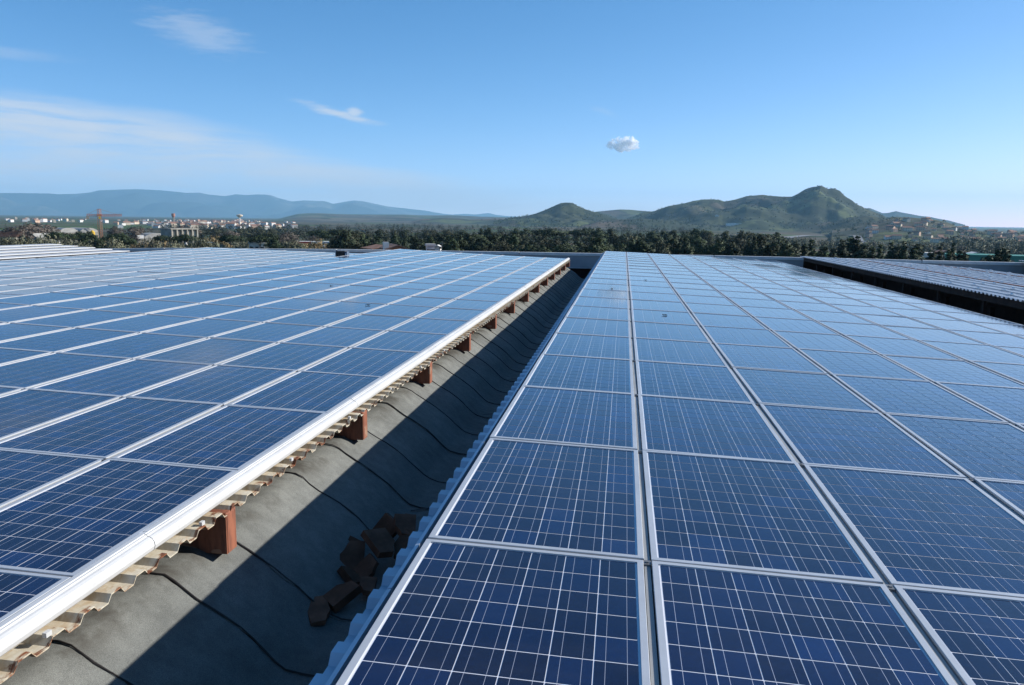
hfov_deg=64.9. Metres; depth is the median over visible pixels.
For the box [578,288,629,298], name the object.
solar panel
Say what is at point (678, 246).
pine tree
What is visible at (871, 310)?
solar panel
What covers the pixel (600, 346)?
solar panel
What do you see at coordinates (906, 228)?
house
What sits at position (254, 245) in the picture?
house
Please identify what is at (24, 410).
solar panel
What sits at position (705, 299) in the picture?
solar panel
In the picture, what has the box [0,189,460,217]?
mountain range
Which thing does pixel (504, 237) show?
pine tree
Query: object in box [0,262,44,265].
solar panel
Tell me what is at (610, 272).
solar panel
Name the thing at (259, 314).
solar panel
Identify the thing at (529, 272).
solar panel
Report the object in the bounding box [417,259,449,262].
solar panel
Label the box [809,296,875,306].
solar panel
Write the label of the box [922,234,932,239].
house
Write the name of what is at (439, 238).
stone pine
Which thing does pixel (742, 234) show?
pine tree
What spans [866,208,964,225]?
blue hills
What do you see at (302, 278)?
solar panel
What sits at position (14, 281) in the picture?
solar panel
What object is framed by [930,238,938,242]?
house
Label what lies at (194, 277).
solar panel
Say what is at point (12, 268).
solar panel
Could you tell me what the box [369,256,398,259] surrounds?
solar panel
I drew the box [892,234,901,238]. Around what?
house
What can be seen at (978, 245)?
hazy wood
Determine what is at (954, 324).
solar panel
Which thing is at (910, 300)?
solar panel
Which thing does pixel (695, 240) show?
pine tree
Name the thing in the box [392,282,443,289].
solar panel
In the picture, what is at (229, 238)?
stone pine
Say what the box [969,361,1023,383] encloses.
solar panel
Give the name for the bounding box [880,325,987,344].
solar panel
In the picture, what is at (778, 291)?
solar panel
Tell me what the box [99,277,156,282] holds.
solar panel
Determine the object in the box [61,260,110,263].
solar panel
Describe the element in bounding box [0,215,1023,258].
ground
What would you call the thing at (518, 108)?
sky
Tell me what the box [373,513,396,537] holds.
broken tile
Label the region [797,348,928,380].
solar panel
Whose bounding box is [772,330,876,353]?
solar panel
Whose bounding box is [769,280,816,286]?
solar panel
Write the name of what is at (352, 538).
broken tile
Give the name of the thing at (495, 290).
solar panel
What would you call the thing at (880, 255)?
fir tree
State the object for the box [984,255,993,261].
fir tree
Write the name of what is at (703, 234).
eucalyptus
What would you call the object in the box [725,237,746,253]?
eucalyptus
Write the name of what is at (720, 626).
solar panel
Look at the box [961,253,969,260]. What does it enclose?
fir tree
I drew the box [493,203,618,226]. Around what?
cone hill
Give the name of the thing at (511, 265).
solar panel
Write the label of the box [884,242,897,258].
fir tree
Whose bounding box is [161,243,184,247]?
olive bush
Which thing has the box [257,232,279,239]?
stone pine
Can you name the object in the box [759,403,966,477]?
solar panel
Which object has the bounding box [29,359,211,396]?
solar panel
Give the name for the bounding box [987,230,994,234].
house
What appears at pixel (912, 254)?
fir tree
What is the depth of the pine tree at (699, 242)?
161.19 m
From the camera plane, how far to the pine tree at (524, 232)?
285.37 m
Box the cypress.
[369,234,377,245]
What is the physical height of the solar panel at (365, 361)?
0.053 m
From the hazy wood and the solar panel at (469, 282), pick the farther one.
the hazy wood
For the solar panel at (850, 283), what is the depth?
23.04 m
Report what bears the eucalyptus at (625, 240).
on the ground
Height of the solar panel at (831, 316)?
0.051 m
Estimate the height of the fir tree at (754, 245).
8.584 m
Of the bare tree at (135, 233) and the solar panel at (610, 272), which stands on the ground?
the bare tree at (135, 233)
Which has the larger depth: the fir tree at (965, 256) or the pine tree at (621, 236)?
the pine tree at (621, 236)
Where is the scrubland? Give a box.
[71,238,333,248]
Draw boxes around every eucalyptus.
[197,229,209,238]
[203,229,221,237]
[217,227,227,236]
[231,228,251,237]
[244,227,255,237]
[251,226,269,235]
[263,229,276,234]
[337,230,362,248]
[388,228,397,241]
[418,229,430,241]
[427,230,436,236]
[441,229,451,235]
[483,247,499,250]
[494,240,514,251]
[508,244,524,251]
[510,234,525,241]
[534,234,547,249]
[548,238,561,246]
[570,235,581,244]
[580,236,593,244]
[618,235,636,249]
[652,240,671,253]
[697,232,708,243]
[704,232,715,244]
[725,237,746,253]
[738,243,745,255]
[746,231,752,242]
[762,234,775,243]
[936,243,948,249]
[988,243,1004,253]
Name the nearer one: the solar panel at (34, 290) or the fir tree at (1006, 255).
the solar panel at (34, 290)
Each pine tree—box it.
[77,235,94,244]
[79,231,97,238]
[89,235,102,244]
[92,238,105,248]
[263,237,284,248]
[325,231,355,248]
[349,231,360,248]
[355,233,367,247]
[363,235,372,246]
[370,236,382,244]
[375,229,385,241]
[389,234,401,244]
[397,230,408,238]
[400,240,409,248]
[406,236,429,249]
[424,236,435,249]
[440,237,461,250]
[455,235,467,250]
[463,245,475,250]
[464,233,476,245]
[468,238,491,250]
[482,228,492,235]
[482,234,504,250]
[494,234,514,250]
[503,233,521,251]
[517,229,533,243]
[520,237,528,247]
[520,243,536,251]
[533,244,551,251]
[558,234,566,242]
[562,240,570,246]
[574,241,586,252]
[580,235,611,252]
[587,245,604,252]
[591,228,608,242]
[602,241,616,250]
[605,228,618,244]
[612,243,625,251]
[618,234,626,242]
[623,240,636,251]
[630,234,639,242]
[630,238,655,252]
[645,230,664,245]
[650,236,665,252]
[660,231,672,241]
[665,238,693,254]
[668,229,679,239]
[687,234,707,247]
[692,240,705,254]
[708,240,725,254]
[715,231,731,241]
[721,241,742,255]
[734,230,747,244]
[742,234,769,254]
[754,242,780,256]
[765,241,799,256]
[769,232,783,243]
[770,241,796,256]
[792,242,799,256]
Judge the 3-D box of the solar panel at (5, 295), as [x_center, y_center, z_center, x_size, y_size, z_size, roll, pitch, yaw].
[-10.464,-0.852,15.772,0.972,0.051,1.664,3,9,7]
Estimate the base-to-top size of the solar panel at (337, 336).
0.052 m
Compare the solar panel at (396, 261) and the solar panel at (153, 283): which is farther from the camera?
the solar panel at (396, 261)
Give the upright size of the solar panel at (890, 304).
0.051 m
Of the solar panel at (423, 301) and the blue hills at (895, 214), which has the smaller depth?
the solar panel at (423, 301)
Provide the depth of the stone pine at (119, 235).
222.43 m
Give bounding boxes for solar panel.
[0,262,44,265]
[0,266,40,270]
[0,270,29,274]
[0,272,64,277]
[0,277,13,279]
[0,278,55,284]
[0,285,43,291]
[0,286,76,294]
[0,292,97,304]
[0,294,19,297]
[0,303,28,309]
[0,305,86,322]
[0,323,71,341]
[0,327,138,351]
[0,348,51,364]
[0,352,131,387]
[0,386,23,395]
[0,388,121,439]
[0,396,222,458]
[0,449,102,507]
[0,458,237,576]
[0,569,70,622]
[1,258,58,261]
[3,267,70,271]
[9,279,89,285]
[11,309,142,326]
[20,263,78,266]
[25,274,95,278]
[29,259,86,262]
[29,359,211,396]
[38,296,147,308]
[42,269,98,273]
[44,256,87,258]
[49,281,120,287]
[50,264,108,268]
[52,285,148,295]
[58,275,130,280]
[59,332,206,358]
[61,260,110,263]
[65,257,113,259]
[68,270,135,274]
[75,265,132,269]
[76,314,201,332]
[77,254,117,256]
[87,262,134,264]
[88,258,141,261]
[89,299,197,313]
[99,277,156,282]
[100,288,195,299]
[102,255,141,257]
[108,271,161,276]
[108,279,192,287]
[111,263,164,266]
[111,267,163,270]
[111,405,325,469]
[116,259,167,262]
[126,364,296,404]
[127,256,166,258]
[136,273,189,277]
[136,338,276,364]
[139,268,196,272]
[142,318,260,337]
[143,264,193,267]
[145,260,194,263]
[147,257,191,259]
[148,303,249,317]
[150,291,242,302]
[157,274,227,281]
[157,282,233,290]
[171,269,223,273]
[173,258,216,261]
[174,262,217,264]
[174,265,222,268]
[196,259,242,262]
[199,270,260,276]
[200,277,268,284]
[201,285,276,294]
[202,266,247,269]
[203,263,243,265]
[204,294,288,306]
[207,307,303,321]
[210,322,322,342]
[217,342,347,370]
[223,257,261,259]
[223,260,266,263]
[227,371,381,412]
[228,264,265,266]
[232,266,284,272]
[235,272,294,279]
[240,280,307,287]
[245,258,285,260]
[245,288,319,297]
[249,261,288,264]
[254,298,337,309]
[257,263,309,268]
[263,269,318,274]
[266,310,357,325]
[271,275,332,281]
[272,259,304,261]
[280,326,384,346]
[282,261,326,265]
[283,282,345,290]
[291,266,338,270]
[293,291,364,300]
[301,271,353,276]
[301,347,419,376]
[305,259,346,262]
[309,301,385,313]
[312,263,356,267]
[313,277,367,284]
[321,256,360,259]
[324,285,386,292]
[326,268,370,272]
[327,314,413,330]
[334,260,373,264]
[336,539,650,684]
[337,273,387,279]
[341,293,408,303]
[343,265,386,269]
[349,280,405,286]
[351,258,385,261]
[353,330,447,351]
[358,270,402,274]
[361,304,435,316]
[362,262,400,266]
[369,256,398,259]
[369,287,427,295]
[372,275,422,281]
[376,267,417,271]
[380,260,414,263]
[388,317,467,333]
[390,264,428,267]
[390,272,435,277]
[390,296,453,306]
[392,258,425,261]
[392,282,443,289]
[406,261,440,265]
[407,268,447,273]
[409,278,454,283]
[413,290,468,298]
[416,307,485,320]
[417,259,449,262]
[421,266,458,269]
[424,274,468,279]
[428,438,643,559]
[431,284,481,291]
[433,263,466,266]
[438,270,477,275]
[439,299,499,309]
[446,261,476,264]
[447,279,491,285]
[452,267,486,271]
[457,292,509,300]
[459,276,500,281]
[463,265,494,268]
[470,262,500,265]
[470,272,507,276]
[472,286,519,294]
[481,269,515,273]
[485,282,527,287]
[490,266,520,270]
[490,386,637,449]
[494,277,533,282]
[499,264,527,267]
[504,262,531,264]
[504,274,539,278]
[511,271,544,274]
[518,268,548,271]
[522,354,634,393]
[524,265,553,268]
[530,263,556,265]
[542,333,632,359]
[555,317,631,336]
[565,305,630,320]
[573,296,629,307]
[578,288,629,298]
[583,283,628,290]
[586,278,627,284]
[589,273,627,279]
[592,270,627,274]
[594,266,627,270]
[597,264,626,267]
[598,261,626,264]
[600,259,626,262]
[627,260,654,263]
[627,263,656,266]
[628,265,658,269]
[628,268,660,272]
[628,271,663,276]
[628,275,666,281]
[629,280,670,286]
[629,285,675,293]
[630,291,681,301]
[630,299,688,311]
[631,309,697,324]
[632,321,710,342]
[633,337,727,365]
[635,360,753,402]
[638,394,795,461]
[642,450,882,583]
[651,561,956,684]
[654,262,682,265]
[656,264,686,268]
[658,267,690,271]
[660,270,694,274]
[663,273,700,278]
[666,277,706,283]
[669,282,714,289]
[673,288,724,296]
[678,261,706,264]
[678,294,735,305]
[681,263,710,266]
[684,302,749,315]
[685,266,715,269]
[689,269,723,273]
[692,312,766,328]
[693,272,729,276]
[698,275,738,281]
[701,325,792,347]
[704,280,748,286]
[705,263,734,266]
[709,265,739,268]
[710,284,759,292]
[714,267,746,271]
[714,343,827,373]
[718,290,772,299]
[719,270,756,275]
[726,274,766,279]
[727,297,790,308]
[730,264,760,267]
[732,367,878,411]
[734,278,776,283]
[736,266,769,270]
[739,306,811,319]
[742,282,788,288]
[743,269,777,273]
[750,272,789,277]
[751,287,805,295]
[753,316,839,334]
[758,266,788,269]
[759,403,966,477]
[760,276,801,281]
[763,293,822,302]
[764,268,798,272]
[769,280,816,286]
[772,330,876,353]
[773,271,808,275]
[775,265,805,268]
[778,301,847,312]
[780,284,830,291]
[782,274,822,279]
[785,268,817,271]
[792,270,829,274]
[793,278,836,283]
[794,290,851,298]
[795,309,876,324]
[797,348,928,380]
[802,273,840,277]
[804,464,1023,597]
[805,282,853,288]
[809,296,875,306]
[813,276,855,281]
[816,320,911,338]
[820,287,874,294]
[827,280,875,286]
[828,304,905,316]
[832,374,1008,422]
[835,292,897,301]
[843,285,894,291]
[844,335,963,360]
[851,313,940,328]
[855,299,925,309]
[858,289,917,297]
[878,295,944,304]
[879,307,962,320]
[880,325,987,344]
[882,355,1023,387]
[885,413,1023,482]
[893,585,1023,684]
[903,302,979,313]
[908,317,1007,333]
[918,340,1023,363]
[932,311,1020,324]
[935,382,1023,423]
[945,329,1023,347]
[967,321,1023,334]
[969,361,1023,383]
[973,478,1023,518]
[993,345,1023,355]
[1015,423,1023,429]
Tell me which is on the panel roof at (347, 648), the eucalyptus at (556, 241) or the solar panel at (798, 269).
the solar panel at (798, 269)
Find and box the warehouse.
[726,223,740,225]
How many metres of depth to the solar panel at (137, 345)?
9.88 m
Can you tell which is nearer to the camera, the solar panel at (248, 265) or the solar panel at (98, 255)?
the solar panel at (248, 265)
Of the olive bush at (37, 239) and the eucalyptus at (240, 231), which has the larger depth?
the eucalyptus at (240, 231)
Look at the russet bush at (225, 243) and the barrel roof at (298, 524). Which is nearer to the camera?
the barrel roof at (298, 524)
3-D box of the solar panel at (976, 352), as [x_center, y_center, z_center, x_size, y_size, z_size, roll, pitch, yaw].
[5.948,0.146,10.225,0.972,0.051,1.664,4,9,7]
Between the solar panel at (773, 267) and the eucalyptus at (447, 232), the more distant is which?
the eucalyptus at (447, 232)
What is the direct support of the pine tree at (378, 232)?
on the ground
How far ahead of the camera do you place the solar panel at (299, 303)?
14.84 m
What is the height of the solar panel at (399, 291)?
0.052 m
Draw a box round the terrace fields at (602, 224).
[581,219,724,230]
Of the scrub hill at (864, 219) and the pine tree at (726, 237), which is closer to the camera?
the pine tree at (726, 237)
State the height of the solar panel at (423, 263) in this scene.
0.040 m
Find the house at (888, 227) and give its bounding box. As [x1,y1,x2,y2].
[885,225,894,229]
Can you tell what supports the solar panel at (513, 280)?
on the panel roof at (205, 521)
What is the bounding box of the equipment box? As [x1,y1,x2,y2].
[335,251,348,256]
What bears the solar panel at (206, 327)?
attached to the panel roof at (205, 521)
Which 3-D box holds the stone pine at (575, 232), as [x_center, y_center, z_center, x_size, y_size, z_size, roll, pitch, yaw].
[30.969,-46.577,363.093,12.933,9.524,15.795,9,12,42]
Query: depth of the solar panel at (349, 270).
23.34 m
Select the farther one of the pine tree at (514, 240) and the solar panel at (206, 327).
the pine tree at (514, 240)
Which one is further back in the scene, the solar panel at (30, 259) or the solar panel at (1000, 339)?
the solar panel at (30, 259)
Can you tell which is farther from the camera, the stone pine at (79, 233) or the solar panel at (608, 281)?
the stone pine at (79, 233)
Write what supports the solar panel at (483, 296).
on the panel roof at (205, 521)
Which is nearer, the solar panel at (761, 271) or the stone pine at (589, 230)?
the solar panel at (761, 271)
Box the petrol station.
[297,241,328,243]
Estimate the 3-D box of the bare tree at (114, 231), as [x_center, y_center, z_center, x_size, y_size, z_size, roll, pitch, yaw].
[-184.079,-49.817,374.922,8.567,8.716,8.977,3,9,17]
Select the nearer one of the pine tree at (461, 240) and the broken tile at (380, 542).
the broken tile at (380, 542)
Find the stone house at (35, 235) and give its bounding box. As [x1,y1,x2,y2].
[29,233,49,241]
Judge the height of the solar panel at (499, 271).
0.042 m
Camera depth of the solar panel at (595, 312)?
12.41 m
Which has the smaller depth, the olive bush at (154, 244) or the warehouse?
the olive bush at (154, 244)
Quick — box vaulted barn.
[136,233,160,244]
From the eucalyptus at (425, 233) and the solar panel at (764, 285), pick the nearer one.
the solar panel at (764, 285)
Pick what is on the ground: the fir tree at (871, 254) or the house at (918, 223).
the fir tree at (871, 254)
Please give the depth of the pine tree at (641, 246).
136.47 m
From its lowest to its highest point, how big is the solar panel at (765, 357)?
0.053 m
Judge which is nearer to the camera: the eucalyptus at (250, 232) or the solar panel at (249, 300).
the solar panel at (249, 300)
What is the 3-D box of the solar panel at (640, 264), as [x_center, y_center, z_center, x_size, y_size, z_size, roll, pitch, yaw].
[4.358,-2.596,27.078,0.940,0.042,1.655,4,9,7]
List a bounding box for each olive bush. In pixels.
[0,236,18,245]
[2,240,24,244]
[13,234,30,244]
[20,235,45,244]
[41,234,50,243]
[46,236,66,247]
[57,236,72,247]
[66,240,87,247]
[87,237,101,246]
[104,237,122,247]
[105,239,125,247]
[139,237,161,247]
[160,240,179,247]
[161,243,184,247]
[185,237,204,247]
[195,237,214,247]
[207,241,220,247]
[278,240,292,248]
[285,239,297,248]
[291,242,306,248]
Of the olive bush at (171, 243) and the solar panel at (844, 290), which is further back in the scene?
the olive bush at (171, 243)
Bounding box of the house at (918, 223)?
[914,222,922,225]
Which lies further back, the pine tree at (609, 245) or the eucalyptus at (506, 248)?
the pine tree at (609, 245)
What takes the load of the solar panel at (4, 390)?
attached to the panel roof at (205, 521)
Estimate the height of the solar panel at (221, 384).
0.051 m
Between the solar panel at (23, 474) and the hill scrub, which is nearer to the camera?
the solar panel at (23, 474)
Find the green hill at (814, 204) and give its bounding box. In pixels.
[628,186,886,231]
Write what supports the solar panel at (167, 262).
on the panel roof
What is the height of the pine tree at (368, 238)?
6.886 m
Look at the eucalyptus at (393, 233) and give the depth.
342.31 m
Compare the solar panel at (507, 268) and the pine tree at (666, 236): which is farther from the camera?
the pine tree at (666, 236)
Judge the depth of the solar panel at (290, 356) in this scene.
9.64 m
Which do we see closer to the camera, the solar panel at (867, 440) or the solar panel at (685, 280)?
the solar panel at (867, 440)
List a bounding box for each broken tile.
[308,595,329,626]
[323,581,361,613]
[337,566,360,584]
[340,540,364,568]
[348,535,360,540]
[352,553,378,576]
[359,576,376,595]
[360,528,394,557]
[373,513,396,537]
[394,514,415,535]
[394,529,412,559]
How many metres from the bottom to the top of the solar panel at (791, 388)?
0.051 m
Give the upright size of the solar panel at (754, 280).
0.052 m
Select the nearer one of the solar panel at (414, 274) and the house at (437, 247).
the solar panel at (414, 274)
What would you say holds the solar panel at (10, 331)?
on the panel roof at (205, 521)
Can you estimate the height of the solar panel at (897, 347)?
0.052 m
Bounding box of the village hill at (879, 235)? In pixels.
[831,217,1023,245]
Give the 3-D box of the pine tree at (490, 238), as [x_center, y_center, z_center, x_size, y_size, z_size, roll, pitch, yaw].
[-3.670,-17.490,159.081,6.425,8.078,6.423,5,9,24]
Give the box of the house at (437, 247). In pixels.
[435,245,441,250]
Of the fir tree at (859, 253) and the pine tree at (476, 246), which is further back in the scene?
the pine tree at (476, 246)
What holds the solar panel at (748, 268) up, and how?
on the panel roof at (347, 648)
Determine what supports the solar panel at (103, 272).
on the panel roof
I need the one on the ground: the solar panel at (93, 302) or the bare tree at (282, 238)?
the bare tree at (282, 238)
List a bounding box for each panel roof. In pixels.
[0,247,123,260]
[0,255,569,683]
[309,252,1023,684]
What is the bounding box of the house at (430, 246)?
[425,244,435,249]
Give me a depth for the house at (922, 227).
1209.83 m
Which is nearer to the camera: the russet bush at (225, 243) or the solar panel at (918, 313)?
the solar panel at (918, 313)
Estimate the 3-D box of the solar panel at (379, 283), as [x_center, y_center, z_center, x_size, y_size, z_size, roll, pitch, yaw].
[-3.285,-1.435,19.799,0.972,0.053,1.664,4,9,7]
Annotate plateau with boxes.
[271,213,513,222]
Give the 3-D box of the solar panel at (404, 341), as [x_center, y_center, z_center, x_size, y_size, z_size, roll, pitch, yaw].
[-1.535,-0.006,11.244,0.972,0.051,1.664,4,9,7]
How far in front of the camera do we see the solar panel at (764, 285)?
20.17 m
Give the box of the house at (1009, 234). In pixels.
[1006,233,1014,237]
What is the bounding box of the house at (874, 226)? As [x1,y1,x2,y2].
[869,225,877,228]
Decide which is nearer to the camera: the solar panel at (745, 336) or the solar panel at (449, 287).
the solar panel at (745, 336)
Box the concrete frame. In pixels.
[160,228,198,244]
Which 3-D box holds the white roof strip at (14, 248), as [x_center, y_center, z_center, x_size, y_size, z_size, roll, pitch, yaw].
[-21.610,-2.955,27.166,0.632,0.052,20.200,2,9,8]
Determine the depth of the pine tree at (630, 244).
137.31 m
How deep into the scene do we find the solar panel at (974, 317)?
14.84 m
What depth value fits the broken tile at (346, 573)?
5.78 m
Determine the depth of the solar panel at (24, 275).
21.06 m
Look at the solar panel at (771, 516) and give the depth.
3.94 m
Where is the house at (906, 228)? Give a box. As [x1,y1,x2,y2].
[901,226,912,231]
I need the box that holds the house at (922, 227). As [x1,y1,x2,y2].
[916,225,924,229]
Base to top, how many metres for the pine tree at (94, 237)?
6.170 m
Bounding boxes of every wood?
[5,222,803,244]
[783,234,1023,254]
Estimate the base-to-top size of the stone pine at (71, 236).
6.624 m
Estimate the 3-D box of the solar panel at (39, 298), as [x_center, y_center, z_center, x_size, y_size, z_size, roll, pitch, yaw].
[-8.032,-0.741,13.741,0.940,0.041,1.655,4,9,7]
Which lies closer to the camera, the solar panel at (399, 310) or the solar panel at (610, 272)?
the solar panel at (399, 310)
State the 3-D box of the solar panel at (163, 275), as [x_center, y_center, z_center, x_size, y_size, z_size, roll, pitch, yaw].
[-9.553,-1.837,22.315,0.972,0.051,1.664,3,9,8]
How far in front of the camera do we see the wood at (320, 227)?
926.00 m
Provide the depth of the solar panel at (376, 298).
16.34 m
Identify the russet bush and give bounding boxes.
[129,239,148,247]
[218,241,232,247]
[307,240,323,248]
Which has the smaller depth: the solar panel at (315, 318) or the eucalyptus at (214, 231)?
the solar panel at (315, 318)
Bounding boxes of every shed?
[0,231,25,241]
[26,227,97,240]
[360,244,382,249]
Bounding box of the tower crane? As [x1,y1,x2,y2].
[86,209,121,237]
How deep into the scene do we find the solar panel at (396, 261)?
28.22 m
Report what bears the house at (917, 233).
on the village hill at (879, 235)
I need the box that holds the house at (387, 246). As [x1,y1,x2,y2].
[379,242,407,249]
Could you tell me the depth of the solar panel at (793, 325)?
12.06 m
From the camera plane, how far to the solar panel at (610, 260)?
28.85 m
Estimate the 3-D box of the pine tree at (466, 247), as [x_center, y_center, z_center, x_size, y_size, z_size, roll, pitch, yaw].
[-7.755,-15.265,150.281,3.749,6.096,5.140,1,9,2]
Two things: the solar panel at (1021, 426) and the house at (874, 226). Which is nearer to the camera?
the solar panel at (1021, 426)
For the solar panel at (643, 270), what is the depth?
23.77 m
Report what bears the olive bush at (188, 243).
on the ground
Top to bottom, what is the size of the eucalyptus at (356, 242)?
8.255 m
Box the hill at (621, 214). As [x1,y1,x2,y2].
[598,209,650,219]
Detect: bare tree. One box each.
[0,226,36,238]
[4,222,42,239]
[32,222,54,232]
[40,224,60,232]
[103,226,123,234]
[122,227,144,240]
[126,226,150,233]
[219,230,239,236]
[277,234,289,243]
[280,231,298,241]
[284,235,298,243]
[304,236,320,240]
[955,246,965,251]
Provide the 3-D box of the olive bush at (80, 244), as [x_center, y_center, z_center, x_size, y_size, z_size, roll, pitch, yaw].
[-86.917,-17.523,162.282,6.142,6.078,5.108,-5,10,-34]
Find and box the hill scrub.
[493,185,1023,242]
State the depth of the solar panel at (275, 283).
18.39 m
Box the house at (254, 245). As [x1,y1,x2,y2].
[248,242,264,248]
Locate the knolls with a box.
[411,218,502,224]
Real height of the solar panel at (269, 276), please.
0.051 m
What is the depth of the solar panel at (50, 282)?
19.14 m
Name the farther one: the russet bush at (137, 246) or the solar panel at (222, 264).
the russet bush at (137, 246)
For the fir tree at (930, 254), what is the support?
on the ground
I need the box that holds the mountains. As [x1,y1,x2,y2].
[454,213,514,216]
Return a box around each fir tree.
[678,237,692,254]
[743,238,751,255]
[749,236,758,255]
[797,244,810,256]
[806,239,815,256]
[814,245,828,256]
[828,248,839,257]
[835,239,850,257]
[845,237,856,254]
[849,235,863,255]
[850,242,870,258]
[864,246,877,258]
[875,244,884,258]
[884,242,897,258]
[889,244,901,258]
[897,241,908,259]
[907,248,921,259]
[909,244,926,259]
[925,250,937,259]
[936,246,944,260]
[945,250,953,260]
[949,243,956,260]
[955,251,963,260]
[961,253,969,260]
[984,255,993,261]
[992,249,1002,261]
[999,248,1011,261]
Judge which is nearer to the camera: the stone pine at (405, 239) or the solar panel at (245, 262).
the solar panel at (245, 262)
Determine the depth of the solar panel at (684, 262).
30.14 m
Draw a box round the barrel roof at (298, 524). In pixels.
[0,267,584,684]
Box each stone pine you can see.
[42,231,76,239]
[62,232,81,241]
[71,230,87,238]
[101,235,120,241]
[107,232,128,247]
[115,236,136,245]
[151,234,169,241]
[159,234,197,246]
[164,238,180,242]
[216,234,244,247]
[245,234,270,247]
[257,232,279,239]
[305,230,328,238]
[316,234,334,239]
[327,228,352,234]
[391,237,411,244]
[420,233,459,242]
[444,232,488,242]
[530,228,567,239]
[539,243,589,252]
[568,229,593,238]
[574,228,594,236]
[679,234,695,239]
[680,228,712,236]
[691,244,714,254]
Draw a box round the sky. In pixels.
[0,0,1023,226]
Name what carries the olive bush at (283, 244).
on the ground
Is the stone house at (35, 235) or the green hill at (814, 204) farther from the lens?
the green hill at (814, 204)
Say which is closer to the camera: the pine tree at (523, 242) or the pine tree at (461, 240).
the pine tree at (461, 240)
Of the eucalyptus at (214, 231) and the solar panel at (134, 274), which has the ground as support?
the eucalyptus at (214, 231)
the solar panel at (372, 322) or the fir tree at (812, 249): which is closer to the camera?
the solar panel at (372, 322)
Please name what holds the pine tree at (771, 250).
on the ground
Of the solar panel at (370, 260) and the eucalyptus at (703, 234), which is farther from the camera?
the eucalyptus at (703, 234)
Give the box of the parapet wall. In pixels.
[69,248,1023,278]
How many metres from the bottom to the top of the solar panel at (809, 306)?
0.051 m
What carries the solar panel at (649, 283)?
on the panel roof at (347, 648)
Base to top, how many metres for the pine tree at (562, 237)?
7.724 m
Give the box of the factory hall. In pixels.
[944,253,1021,261]
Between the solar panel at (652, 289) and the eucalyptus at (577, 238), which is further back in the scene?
the eucalyptus at (577, 238)
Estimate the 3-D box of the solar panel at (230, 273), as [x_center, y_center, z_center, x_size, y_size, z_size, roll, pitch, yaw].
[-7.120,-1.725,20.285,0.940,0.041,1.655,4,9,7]
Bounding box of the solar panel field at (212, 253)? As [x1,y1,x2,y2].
[0,247,797,284]
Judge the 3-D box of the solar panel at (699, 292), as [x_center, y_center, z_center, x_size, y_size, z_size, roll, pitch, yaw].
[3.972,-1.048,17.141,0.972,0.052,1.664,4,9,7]
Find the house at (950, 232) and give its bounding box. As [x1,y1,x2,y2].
[945,230,953,234]
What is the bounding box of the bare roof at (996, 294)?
[800,256,1023,324]
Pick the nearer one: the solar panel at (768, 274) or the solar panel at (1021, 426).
the solar panel at (1021, 426)
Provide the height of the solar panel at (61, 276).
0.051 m
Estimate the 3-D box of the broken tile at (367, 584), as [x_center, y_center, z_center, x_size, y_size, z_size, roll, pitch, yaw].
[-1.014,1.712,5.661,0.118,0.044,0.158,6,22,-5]
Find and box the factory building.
[53,293,540,684]
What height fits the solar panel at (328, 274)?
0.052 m
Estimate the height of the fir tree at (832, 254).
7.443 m
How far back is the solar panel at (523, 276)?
24.33 m
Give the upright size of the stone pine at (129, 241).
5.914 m
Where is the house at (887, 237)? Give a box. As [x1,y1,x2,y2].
[884,235,891,239]
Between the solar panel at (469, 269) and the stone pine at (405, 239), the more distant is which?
the stone pine at (405, 239)
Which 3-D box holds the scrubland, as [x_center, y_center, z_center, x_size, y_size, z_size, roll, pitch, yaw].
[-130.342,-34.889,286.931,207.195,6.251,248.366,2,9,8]
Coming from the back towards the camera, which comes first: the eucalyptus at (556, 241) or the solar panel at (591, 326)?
the eucalyptus at (556, 241)
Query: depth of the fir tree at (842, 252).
123.91 m
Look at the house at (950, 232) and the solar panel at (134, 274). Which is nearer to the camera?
the solar panel at (134, 274)
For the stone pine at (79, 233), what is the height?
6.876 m
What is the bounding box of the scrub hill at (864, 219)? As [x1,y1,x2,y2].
[821,216,882,233]
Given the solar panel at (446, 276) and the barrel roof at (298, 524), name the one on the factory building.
the barrel roof at (298, 524)
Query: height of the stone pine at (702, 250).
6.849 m
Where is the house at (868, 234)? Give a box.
[865,232,872,236]
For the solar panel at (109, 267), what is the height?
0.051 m
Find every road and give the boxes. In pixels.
[786,235,810,237]
[836,235,864,242]
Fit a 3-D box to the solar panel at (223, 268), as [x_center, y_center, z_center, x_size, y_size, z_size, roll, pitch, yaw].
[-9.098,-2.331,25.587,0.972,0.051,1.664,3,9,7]
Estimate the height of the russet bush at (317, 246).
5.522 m
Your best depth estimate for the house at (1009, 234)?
1193.30 m
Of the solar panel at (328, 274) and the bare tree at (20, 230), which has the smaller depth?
the solar panel at (328, 274)
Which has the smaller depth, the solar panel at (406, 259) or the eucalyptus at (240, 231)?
the solar panel at (406, 259)
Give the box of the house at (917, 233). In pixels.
[911,231,920,235]
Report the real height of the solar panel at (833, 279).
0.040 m
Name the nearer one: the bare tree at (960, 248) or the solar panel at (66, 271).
the solar panel at (66, 271)
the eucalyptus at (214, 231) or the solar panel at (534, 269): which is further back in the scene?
the eucalyptus at (214, 231)
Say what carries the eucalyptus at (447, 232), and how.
on the ground
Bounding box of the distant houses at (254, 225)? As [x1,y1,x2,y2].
[5,218,290,228]
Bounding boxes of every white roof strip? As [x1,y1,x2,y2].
[0,244,61,247]
[0,245,77,249]
[0,247,94,252]
[0,248,112,255]
[0,250,128,258]
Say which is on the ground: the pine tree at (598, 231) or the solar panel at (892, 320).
the pine tree at (598, 231)
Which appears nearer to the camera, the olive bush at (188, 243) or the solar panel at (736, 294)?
the solar panel at (736, 294)
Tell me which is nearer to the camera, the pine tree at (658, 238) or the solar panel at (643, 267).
the solar panel at (643, 267)

